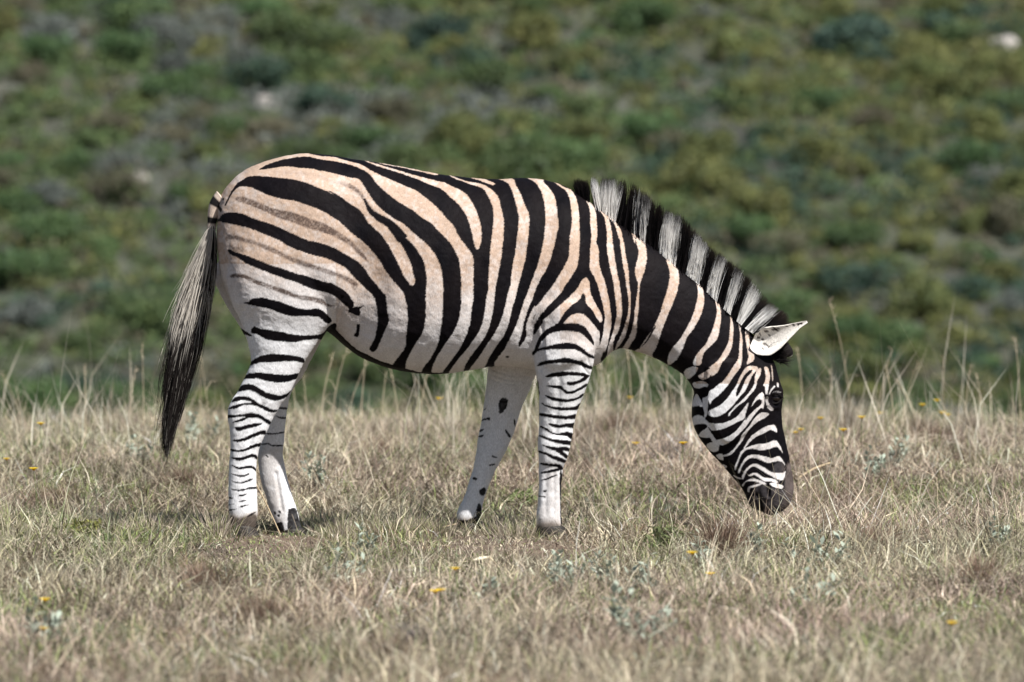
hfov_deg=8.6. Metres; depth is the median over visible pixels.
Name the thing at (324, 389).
grass stalk
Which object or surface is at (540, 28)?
hillside shrub
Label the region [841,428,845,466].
yellow flower
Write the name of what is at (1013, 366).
hillside shrub
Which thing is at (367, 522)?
grass tussock
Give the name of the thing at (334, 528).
grass tussock
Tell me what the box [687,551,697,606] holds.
yellow flower
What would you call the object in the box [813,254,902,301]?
hillside shrub
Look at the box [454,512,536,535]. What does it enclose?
grass tussock
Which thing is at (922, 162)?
hillside shrub
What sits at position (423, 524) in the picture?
grass tussock
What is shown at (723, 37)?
hillside shrub
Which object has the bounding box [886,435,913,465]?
silver herb
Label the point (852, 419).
grass tussock
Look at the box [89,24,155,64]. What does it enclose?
hillside shrub
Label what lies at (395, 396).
grass stalk
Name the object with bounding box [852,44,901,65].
hillside shrub
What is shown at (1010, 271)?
hillside shrub
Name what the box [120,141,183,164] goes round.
hillside shrub
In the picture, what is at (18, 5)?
hillside shrub
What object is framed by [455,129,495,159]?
hillside shrub
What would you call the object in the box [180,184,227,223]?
hillside shrub
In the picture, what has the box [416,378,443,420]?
grass stalk
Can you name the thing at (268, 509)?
straw
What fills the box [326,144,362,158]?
hillside shrub
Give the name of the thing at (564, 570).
silver herb
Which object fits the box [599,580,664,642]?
silver herb
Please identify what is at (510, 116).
hillside shrub
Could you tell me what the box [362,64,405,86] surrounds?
hillside shrub
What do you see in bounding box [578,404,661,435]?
grass tussock
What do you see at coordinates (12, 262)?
hillside shrub
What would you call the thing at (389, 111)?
hillside shrub
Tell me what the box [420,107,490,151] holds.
hillside shrub
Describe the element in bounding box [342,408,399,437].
grass tussock
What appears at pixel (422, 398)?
grass stalk
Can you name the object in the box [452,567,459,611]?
yellow flower
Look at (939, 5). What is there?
hillside shrub
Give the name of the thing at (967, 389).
grass stalk
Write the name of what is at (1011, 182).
hillside shrub
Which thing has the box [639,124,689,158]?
hillside shrub
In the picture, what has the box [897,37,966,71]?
hillside shrub
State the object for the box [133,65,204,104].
hillside shrub
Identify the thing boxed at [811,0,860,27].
hillside shrub
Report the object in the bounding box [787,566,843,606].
silver herb
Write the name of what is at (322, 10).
hillside shrub
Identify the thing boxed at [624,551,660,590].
silver herb
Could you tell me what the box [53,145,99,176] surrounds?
hillside shrub
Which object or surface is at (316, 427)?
grass tussock
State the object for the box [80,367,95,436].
grass stalk
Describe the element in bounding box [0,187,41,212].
hillside shrub
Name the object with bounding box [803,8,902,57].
hillside shrub
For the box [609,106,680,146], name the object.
hillside shrub
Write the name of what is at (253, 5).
hillside shrub
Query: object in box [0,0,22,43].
hillside shrub
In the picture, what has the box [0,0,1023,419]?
undergrowth
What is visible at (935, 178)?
hillside shrub
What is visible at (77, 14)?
hillside shrub
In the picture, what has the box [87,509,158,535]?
grass tussock
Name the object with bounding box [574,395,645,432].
grass tussock
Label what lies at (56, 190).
hillside shrub
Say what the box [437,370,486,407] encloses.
hillside shrub
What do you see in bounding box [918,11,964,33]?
hillside shrub
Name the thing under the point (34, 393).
hillside shrub
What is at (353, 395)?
grass stalk
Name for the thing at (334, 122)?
hillside shrub
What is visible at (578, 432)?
grass tussock
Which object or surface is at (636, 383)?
hillside shrub
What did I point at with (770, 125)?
hillside shrub
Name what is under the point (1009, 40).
boulder
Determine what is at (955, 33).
hillside shrub
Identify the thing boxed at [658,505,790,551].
grass tussock
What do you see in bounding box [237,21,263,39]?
hillside shrub
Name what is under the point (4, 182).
hillside shrub
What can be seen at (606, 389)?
grass stalk
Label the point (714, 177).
hillside shrub
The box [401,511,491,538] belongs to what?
grass tussock
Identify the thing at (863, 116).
hillside shrub
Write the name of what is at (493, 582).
silver herb
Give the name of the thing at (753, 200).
hillside shrub
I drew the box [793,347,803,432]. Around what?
grass stalk
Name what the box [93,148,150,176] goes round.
hillside shrub
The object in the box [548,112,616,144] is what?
hillside shrub
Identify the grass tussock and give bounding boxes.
[0,475,95,510]
[38,510,106,536]
[42,428,101,448]
[68,508,122,525]
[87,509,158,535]
[92,409,144,433]
[104,511,156,526]
[110,511,194,534]
[114,500,200,527]
[133,401,226,435]
[145,460,227,487]
[147,547,256,588]
[154,506,279,540]
[154,511,211,533]
[175,507,260,530]
[192,581,327,630]
[271,505,355,534]
[287,409,349,436]
[301,512,378,538]
[318,510,405,533]
[322,622,435,666]
[337,430,396,452]
[338,507,450,537]
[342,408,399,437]
[352,435,427,461]
[377,404,462,437]
[384,510,467,534]
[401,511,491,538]
[422,410,473,437]
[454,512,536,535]
[472,514,560,541]
[555,514,620,535]
[559,625,660,667]
[570,506,649,532]
[571,423,606,442]
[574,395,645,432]
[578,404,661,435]
[645,411,689,431]
[653,400,693,428]
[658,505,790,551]
[705,473,743,495]
[782,394,835,432]
[794,475,885,509]
[805,395,890,435]
[827,510,932,548]
[891,408,950,435]
[894,414,979,444]
[916,545,1023,583]
[932,404,1007,436]
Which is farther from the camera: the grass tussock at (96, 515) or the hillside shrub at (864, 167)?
the hillside shrub at (864, 167)
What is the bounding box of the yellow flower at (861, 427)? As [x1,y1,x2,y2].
[858,416,865,455]
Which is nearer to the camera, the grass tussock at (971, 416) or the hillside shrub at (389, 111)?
the grass tussock at (971, 416)
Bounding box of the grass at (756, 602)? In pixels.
[0,298,1023,681]
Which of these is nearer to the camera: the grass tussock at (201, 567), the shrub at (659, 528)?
the grass tussock at (201, 567)
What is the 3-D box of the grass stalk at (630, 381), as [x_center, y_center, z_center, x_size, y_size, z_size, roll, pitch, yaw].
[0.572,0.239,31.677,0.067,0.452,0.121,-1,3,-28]
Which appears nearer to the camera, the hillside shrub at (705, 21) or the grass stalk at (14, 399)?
the grass stalk at (14, 399)
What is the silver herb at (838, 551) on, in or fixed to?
on the ground at (696, 50)
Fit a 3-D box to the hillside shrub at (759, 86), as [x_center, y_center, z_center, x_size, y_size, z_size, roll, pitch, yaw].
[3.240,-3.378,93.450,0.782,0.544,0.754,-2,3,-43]
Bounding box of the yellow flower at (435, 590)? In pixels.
[430,589,438,620]
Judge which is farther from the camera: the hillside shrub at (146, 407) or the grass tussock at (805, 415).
the hillside shrub at (146, 407)
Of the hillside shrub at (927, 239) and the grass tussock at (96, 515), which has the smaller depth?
the grass tussock at (96, 515)
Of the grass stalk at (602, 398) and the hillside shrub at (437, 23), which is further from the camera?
the hillside shrub at (437, 23)
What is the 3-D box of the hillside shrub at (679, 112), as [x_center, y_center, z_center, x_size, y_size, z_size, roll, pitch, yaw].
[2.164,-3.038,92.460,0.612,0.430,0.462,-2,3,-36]
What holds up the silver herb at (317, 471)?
on the ground at (696, 50)
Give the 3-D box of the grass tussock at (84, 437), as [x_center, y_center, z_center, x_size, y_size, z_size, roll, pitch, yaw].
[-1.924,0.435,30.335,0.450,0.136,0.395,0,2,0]
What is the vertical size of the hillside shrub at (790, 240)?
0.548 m
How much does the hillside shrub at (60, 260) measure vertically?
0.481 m
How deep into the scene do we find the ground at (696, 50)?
88.14 m
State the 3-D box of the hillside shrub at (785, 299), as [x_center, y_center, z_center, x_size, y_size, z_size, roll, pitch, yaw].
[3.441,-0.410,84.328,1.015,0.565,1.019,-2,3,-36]
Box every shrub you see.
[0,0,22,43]
[0,0,43,21]
[0,149,28,171]
[0,164,22,191]
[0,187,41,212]
[0,245,56,290]
[0,295,56,328]
[1,86,39,104]
[1,371,68,420]
[3,59,54,83]
[8,204,90,246]
[15,29,74,66]
[22,12,84,46]
[22,179,82,207]
[28,245,75,272]
[37,407,79,420]
[48,329,105,352]
[52,368,134,402]
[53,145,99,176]
[56,514,105,537]
[61,6,98,21]
[64,128,111,148]
[69,235,121,259]
[73,0,112,10]
[76,166,154,206]
[76,372,163,420]
[78,107,140,136]
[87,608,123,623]
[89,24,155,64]
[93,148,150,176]
[93,287,148,318]
[98,0,176,32]
[101,0,172,20]
[113,293,177,334]
[119,400,184,417]
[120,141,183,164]
[126,10,208,55]
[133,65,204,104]
[147,360,221,392]
[152,47,209,75]
[153,123,193,147]
[165,180,202,205]
[170,281,219,300]
[173,102,231,127]
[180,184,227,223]
[181,61,221,83]
[191,138,226,160]
[201,85,245,105]
[202,111,249,141]
[211,41,280,79]
[218,0,260,10]
[219,53,299,95]
[219,362,249,388]
[232,0,294,24]
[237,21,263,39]
[242,112,297,139]
[248,1,317,49]
[263,133,332,160]
[281,46,348,79]
[287,81,360,114]
[287,403,309,415]
[289,384,316,408]
[291,17,368,54]
[303,0,343,24]
[306,338,335,371]
[314,116,350,139]
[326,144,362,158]
[333,121,403,150]
[339,352,404,385]
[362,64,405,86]
[363,95,421,124]
[376,0,432,12]
[376,138,434,167]
[388,369,462,393]
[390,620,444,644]
[395,389,454,414]
[405,8,472,50]
[416,67,454,85]
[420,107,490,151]
[424,79,459,101]
[425,32,478,60]
[434,0,462,8]
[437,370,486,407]
[451,53,527,95]
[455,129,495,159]
[469,132,564,178]
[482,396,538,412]
[492,105,533,128]
[501,13,563,54]
[504,128,550,150]
[504,485,537,507]
[511,0,554,13]
[521,7,558,24]
[524,83,569,102]
[536,133,609,173]
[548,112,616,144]
[550,40,585,54]
[553,91,597,117]
[554,42,607,71]
[554,172,592,202]
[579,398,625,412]
[583,36,616,56]
[608,0,677,35]
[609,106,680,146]
[621,367,692,413]
[636,0,691,17]
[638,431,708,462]
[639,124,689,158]
[643,521,691,548]
[649,102,691,124]
[655,146,743,195]
[677,126,742,168]
[680,14,716,35]
[705,30,751,61]
[712,0,735,5]
[715,210,781,244]
[718,76,774,103]
[722,94,762,116]
[724,181,796,225]
[731,185,764,205]
[747,227,817,258]
[755,121,791,138]
[758,286,826,319]
[784,129,842,161]
[792,83,855,113]
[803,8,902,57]
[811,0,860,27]
[813,250,857,285]
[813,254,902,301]
[817,216,890,249]
[819,311,883,345]
[825,300,866,318]
[832,151,879,177]
[834,403,865,415]
[837,348,895,386]
[848,102,895,131]
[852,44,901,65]
[858,97,899,121]
[862,318,942,352]
[874,394,944,417]
[880,376,942,407]
[882,117,937,148]
[885,270,967,317]
[887,32,934,61]
[892,336,932,369]
[893,227,937,253]
[894,50,948,87]
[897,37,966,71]
[900,153,940,179]
[911,169,952,192]
[914,275,959,294]
[918,0,967,16]
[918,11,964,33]
[922,62,995,104]
[929,16,986,49]
[935,400,978,420]
[936,133,1002,174]
[940,187,990,208]
[948,205,1000,234]
[948,273,995,300]
[949,244,999,269]
[953,399,982,410]
[959,104,1001,127]
[961,164,1001,187]
[963,109,1010,143]
[964,44,1023,82]
[964,403,1018,419]
[967,354,1005,371]
[976,86,1023,113]
[976,259,1023,283]
[982,191,1023,237]
[988,168,1023,201]
[988,287,1023,316]
[988,383,1023,416]
[1005,354,1023,382]
[1010,126,1023,158]
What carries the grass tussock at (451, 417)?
on the ground at (696, 50)
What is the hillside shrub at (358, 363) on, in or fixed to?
on the ground at (696, 50)
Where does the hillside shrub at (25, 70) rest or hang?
on the ground at (696, 50)
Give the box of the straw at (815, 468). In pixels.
[799,462,829,477]
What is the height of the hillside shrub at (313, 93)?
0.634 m
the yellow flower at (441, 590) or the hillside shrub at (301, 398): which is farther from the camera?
the hillside shrub at (301, 398)
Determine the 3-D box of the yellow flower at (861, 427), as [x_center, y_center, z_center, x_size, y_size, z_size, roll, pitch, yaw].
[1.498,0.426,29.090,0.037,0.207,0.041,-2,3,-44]
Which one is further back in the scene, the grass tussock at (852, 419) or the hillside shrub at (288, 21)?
the hillside shrub at (288, 21)
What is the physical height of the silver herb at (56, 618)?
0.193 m
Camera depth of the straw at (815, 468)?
28.15 m
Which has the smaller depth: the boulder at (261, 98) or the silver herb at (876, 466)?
the silver herb at (876, 466)
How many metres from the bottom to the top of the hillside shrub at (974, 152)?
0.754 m
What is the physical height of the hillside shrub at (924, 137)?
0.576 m
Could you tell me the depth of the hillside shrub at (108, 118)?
91.73 m
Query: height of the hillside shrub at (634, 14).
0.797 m
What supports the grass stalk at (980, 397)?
on the ground at (696, 50)
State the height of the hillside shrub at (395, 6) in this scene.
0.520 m
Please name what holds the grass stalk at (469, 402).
on the ground at (696, 50)
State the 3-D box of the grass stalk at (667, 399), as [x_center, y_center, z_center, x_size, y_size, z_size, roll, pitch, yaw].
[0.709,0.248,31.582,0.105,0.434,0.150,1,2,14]
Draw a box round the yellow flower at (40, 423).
[36,422,44,455]
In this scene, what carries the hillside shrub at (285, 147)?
on the ground at (696, 50)
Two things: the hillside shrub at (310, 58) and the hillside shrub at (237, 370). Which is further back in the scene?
the hillside shrub at (310, 58)
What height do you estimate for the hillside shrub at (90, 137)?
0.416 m
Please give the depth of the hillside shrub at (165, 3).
97.80 m
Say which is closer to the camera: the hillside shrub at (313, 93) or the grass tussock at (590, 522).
the grass tussock at (590, 522)
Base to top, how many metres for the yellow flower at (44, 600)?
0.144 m
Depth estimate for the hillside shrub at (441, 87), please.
93.43 m
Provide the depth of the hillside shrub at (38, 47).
95.15 m
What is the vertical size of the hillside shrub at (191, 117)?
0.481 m
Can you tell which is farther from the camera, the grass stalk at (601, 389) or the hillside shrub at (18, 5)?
the hillside shrub at (18, 5)
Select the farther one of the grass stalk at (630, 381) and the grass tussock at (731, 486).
the grass stalk at (630, 381)
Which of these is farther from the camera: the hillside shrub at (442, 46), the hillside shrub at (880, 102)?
the hillside shrub at (442, 46)
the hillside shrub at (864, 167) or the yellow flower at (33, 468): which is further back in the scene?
the hillside shrub at (864, 167)
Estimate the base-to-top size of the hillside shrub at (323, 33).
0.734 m
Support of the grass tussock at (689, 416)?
on the ground at (696, 50)
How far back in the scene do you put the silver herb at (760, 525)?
24.04 m
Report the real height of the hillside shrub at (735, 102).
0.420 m
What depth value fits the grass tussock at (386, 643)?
19.57 m
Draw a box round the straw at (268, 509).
[256,484,280,533]
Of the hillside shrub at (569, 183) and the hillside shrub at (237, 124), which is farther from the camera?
the hillside shrub at (237, 124)
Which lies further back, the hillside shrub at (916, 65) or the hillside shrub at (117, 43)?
the hillside shrub at (117, 43)
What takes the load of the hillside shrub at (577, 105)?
on the ground at (696, 50)
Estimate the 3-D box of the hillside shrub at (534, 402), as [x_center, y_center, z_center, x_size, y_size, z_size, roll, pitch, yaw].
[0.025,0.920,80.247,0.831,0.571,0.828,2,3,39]
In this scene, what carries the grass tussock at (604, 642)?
on the ground at (696, 50)
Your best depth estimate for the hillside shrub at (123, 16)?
96.75 m
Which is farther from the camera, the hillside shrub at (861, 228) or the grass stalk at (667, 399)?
the hillside shrub at (861, 228)
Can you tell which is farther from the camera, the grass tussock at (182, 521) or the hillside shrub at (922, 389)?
the hillside shrub at (922, 389)
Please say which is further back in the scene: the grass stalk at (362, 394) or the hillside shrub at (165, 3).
the hillside shrub at (165, 3)
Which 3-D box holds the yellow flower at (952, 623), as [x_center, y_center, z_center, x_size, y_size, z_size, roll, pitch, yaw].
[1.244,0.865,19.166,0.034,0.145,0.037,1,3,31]
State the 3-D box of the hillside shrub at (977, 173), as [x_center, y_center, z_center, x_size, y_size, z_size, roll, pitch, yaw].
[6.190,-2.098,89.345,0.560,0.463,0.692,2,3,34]
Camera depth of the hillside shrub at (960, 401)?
80.48 m
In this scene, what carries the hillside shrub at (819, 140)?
on the ground at (696, 50)
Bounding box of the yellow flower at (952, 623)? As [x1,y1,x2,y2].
[947,621,957,661]
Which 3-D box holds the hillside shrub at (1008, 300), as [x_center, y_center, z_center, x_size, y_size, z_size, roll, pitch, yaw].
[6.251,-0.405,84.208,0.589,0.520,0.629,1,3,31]
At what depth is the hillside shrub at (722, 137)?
90.28 m
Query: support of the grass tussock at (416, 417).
on the ground at (696, 50)
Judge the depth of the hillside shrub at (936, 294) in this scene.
84.08 m
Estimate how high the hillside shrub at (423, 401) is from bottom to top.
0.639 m
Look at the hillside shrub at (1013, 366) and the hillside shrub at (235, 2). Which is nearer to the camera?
the hillside shrub at (1013, 366)
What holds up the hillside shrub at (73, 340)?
on the ground at (696, 50)
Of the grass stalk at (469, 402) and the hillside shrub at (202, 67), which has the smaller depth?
the grass stalk at (469, 402)
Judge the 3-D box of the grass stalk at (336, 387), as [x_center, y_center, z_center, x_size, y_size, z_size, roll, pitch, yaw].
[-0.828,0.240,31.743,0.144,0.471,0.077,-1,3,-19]
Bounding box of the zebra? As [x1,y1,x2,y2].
[153,153,806,536]
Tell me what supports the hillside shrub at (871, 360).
on the ground at (696, 50)
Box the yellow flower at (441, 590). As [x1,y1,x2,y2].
[437,589,444,616]
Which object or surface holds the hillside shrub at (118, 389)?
on the ground at (696, 50)
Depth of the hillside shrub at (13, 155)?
90.19 m
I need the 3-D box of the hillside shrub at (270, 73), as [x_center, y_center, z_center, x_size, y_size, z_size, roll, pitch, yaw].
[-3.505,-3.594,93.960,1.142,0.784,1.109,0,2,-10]
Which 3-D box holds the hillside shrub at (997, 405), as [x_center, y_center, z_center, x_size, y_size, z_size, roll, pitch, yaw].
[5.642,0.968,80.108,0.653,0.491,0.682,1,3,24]
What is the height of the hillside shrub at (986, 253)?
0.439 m
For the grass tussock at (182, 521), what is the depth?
25.02 m
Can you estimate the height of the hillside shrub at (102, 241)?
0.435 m
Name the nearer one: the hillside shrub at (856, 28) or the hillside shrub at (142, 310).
the hillside shrub at (142, 310)
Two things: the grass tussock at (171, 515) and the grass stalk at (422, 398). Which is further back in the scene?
the grass stalk at (422, 398)
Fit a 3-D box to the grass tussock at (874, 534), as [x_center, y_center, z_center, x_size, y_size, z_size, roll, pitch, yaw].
[1.327,0.687,24.364,0.518,0.174,0.504,1,3,21]
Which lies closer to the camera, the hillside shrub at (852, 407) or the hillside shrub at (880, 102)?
the hillside shrub at (852, 407)
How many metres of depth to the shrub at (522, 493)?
27.36 m
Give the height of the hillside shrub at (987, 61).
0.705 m
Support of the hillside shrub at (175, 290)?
on the ground at (696, 50)
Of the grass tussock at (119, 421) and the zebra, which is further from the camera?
the grass tussock at (119, 421)
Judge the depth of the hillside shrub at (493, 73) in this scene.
93.71 m
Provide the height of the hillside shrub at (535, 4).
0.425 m
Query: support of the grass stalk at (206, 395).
on the ground at (696, 50)
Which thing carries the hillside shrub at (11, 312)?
on the ground at (696, 50)
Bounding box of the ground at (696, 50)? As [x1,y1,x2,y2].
[0,0,1023,681]
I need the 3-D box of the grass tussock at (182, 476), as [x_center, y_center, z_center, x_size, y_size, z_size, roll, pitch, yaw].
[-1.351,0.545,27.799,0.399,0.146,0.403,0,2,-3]
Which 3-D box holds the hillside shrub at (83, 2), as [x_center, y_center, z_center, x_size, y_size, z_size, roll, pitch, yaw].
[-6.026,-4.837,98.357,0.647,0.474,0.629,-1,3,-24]
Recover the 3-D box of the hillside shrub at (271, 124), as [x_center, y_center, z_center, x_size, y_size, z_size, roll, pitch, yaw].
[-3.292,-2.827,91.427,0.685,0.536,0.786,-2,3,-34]
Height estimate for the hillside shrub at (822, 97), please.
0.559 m
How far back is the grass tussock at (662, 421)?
31.79 m
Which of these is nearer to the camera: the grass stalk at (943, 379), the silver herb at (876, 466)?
the silver herb at (876, 466)
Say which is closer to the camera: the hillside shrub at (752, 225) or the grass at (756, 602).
the grass at (756, 602)
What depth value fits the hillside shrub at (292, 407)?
79.97 m
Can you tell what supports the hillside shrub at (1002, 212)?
on the ground at (696, 50)
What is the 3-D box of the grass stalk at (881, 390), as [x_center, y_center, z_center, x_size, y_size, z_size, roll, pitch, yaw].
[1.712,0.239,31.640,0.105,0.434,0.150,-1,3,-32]
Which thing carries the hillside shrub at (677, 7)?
on the ground at (696, 50)
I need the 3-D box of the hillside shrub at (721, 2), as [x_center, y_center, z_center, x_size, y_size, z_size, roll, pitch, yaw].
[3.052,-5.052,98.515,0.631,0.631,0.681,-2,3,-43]
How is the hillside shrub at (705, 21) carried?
on the ground at (696, 50)
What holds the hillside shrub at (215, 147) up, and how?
on the ground at (696, 50)
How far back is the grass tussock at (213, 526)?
24.83 m
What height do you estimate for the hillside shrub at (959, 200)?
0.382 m
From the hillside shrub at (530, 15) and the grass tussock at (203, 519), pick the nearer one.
the grass tussock at (203, 519)
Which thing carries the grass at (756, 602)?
on the ground at (696, 50)
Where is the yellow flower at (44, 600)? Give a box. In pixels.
[40,598,49,615]
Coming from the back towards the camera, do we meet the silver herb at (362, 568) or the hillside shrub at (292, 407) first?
the hillside shrub at (292, 407)
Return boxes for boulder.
[131,172,149,190]
[252,95,279,110]
[988,35,1019,53]
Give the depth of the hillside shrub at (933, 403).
79.85 m
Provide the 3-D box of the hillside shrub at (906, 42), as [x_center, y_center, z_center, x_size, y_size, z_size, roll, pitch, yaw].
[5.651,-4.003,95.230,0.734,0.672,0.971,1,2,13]
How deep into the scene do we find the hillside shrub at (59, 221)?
86.64 m
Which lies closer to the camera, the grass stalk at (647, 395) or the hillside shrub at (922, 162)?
the grass stalk at (647, 395)
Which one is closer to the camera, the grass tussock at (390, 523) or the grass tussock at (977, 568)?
the grass tussock at (977, 568)
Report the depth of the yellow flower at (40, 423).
29.23 m
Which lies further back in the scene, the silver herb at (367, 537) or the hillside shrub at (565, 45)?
the hillside shrub at (565, 45)
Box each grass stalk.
[2,374,26,425]
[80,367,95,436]
[128,366,139,425]
[132,344,148,430]
[195,364,204,420]
[201,360,212,423]
[296,375,307,421]
[312,351,333,427]
[324,348,347,423]
[346,363,367,424]
[353,360,368,429]
[370,369,387,430]
[389,368,404,430]
[415,376,426,428]
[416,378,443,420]
[466,372,481,432]
[593,356,608,422]
[597,363,612,419]
[597,364,607,426]
[625,350,631,411]
[641,361,649,428]
[657,364,675,422]
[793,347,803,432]
[823,367,831,422]
[829,299,860,409]
[873,347,891,431]
[885,364,899,428]
[896,378,917,425]
[897,360,919,424]
[933,354,953,412]
[962,366,972,422]
[975,373,983,428]
[1012,337,1023,429]
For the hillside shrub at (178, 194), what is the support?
on the ground at (696, 50)
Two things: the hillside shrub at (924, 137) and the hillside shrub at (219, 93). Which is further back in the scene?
the hillside shrub at (219, 93)
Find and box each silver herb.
[19,596,68,648]
[125,434,156,461]
[184,411,223,442]
[301,451,326,486]
[321,547,372,582]
[328,522,379,559]
[472,566,502,604]
[546,549,580,588]
[547,550,595,582]
[589,549,615,586]
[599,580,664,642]
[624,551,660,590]
[631,606,678,641]
[684,529,714,564]
[750,522,792,556]
[783,529,850,569]
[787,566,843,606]
[862,445,888,477]
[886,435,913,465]
[989,515,1011,544]
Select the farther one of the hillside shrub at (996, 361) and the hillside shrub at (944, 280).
the hillside shrub at (944, 280)
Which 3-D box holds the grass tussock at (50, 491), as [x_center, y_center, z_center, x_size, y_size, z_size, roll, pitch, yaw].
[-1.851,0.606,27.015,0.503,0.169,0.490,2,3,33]
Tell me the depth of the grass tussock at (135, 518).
25.27 m
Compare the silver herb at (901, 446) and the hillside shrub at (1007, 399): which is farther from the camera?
the hillside shrub at (1007, 399)
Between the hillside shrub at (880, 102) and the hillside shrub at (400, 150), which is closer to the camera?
the hillside shrub at (400, 150)
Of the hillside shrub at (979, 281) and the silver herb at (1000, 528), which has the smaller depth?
the silver herb at (1000, 528)
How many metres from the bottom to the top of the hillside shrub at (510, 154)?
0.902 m
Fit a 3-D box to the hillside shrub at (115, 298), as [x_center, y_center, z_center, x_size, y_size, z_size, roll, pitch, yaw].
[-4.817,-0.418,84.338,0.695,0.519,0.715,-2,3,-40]
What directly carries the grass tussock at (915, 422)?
on the ground at (696, 50)
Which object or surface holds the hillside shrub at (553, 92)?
on the ground at (696, 50)
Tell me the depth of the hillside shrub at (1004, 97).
92.75 m
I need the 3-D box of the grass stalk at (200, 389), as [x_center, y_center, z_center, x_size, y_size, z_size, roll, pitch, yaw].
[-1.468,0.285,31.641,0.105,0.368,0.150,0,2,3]
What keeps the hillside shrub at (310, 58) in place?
on the ground at (696, 50)
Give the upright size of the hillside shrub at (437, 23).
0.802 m
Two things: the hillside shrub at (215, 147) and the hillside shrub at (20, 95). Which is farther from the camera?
the hillside shrub at (20, 95)
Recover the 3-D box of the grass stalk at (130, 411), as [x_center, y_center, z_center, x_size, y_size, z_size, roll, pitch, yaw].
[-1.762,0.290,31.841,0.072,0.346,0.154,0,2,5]
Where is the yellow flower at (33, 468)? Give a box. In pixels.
[30,467,36,510]
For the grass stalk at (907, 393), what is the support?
on the ground at (696, 50)
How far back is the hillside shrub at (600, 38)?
95.69 m
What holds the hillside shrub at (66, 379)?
on the ground at (696, 50)
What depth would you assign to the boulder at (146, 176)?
89.25 m
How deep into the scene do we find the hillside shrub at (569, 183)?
88.42 m
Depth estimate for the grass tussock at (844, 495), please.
27.11 m
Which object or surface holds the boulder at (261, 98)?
on the ground at (696, 50)
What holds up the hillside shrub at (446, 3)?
on the ground at (696, 50)
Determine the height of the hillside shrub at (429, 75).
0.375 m
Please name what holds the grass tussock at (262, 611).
on the ground at (696, 50)
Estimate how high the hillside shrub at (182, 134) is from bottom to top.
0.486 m
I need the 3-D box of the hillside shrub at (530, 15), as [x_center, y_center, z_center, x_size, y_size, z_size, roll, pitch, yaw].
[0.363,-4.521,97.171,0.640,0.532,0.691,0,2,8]
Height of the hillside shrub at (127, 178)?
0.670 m
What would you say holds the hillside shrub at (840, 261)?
on the ground at (696, 50)
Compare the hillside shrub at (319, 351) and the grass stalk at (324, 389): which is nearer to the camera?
the grass stalk at (324, 389)
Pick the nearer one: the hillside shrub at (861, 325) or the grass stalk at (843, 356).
the grass stalk at (843, 356)
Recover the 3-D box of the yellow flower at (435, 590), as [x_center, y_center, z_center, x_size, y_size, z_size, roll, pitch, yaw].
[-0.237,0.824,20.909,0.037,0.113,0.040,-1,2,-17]
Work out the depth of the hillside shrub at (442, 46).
95.70 m
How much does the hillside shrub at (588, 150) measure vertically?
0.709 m
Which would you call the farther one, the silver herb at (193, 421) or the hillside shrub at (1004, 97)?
the hillside shrub at (1004, 97)
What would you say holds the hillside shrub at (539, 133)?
on the ground at (696, 50)
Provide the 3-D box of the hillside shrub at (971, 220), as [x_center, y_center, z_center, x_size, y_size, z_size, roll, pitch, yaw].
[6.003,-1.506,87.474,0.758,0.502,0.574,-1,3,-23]
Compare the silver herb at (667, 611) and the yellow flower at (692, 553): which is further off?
the yellow flower at (692, 553)
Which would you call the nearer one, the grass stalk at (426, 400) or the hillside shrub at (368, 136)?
the grass stalk at (426, 400)
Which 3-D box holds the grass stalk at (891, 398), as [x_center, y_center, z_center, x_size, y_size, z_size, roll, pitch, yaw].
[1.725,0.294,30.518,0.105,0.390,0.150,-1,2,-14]
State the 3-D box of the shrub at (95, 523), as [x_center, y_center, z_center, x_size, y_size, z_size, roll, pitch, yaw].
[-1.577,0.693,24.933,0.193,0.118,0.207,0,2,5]
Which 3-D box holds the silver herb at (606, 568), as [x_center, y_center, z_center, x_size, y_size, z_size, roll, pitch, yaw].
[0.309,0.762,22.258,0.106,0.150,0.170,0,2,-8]
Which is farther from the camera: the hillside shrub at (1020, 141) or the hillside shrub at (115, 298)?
the hillside shrub at (1020, 141)
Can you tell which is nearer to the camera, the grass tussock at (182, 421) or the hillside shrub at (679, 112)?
the grass tussock at (182, 421)
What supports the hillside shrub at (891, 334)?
on the ground at (696, 50)
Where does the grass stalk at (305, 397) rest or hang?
on the ground at (696, 50)
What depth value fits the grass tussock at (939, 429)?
30.48 m
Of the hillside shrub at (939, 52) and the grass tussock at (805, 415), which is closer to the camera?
the grass tussock at (805, 415)
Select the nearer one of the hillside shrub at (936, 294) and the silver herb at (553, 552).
the silver herb at (553, 552)
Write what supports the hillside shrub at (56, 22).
on the ground at (696, 50)
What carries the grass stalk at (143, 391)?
on the ground at (696, 50)
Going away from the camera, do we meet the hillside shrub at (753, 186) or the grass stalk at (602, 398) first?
the grass stalk at (602, 398)
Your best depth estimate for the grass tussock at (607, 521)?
25.09 m
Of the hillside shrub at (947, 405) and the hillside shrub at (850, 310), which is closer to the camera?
the hillside shrub at (947, 405)
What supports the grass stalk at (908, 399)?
on the ground at (696, 50)
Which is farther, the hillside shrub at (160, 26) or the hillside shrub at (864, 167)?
the hillside shrub at (160, 26)
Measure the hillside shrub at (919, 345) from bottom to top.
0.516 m
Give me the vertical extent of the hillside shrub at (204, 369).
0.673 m
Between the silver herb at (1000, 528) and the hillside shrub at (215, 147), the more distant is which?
the hillside shrub at (215, 147)
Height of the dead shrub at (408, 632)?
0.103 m
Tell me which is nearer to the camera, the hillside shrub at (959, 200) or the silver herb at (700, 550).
the silver herb at (700, 550)
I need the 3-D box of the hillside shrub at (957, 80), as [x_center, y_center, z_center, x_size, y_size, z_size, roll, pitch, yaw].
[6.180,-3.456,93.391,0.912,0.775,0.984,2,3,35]

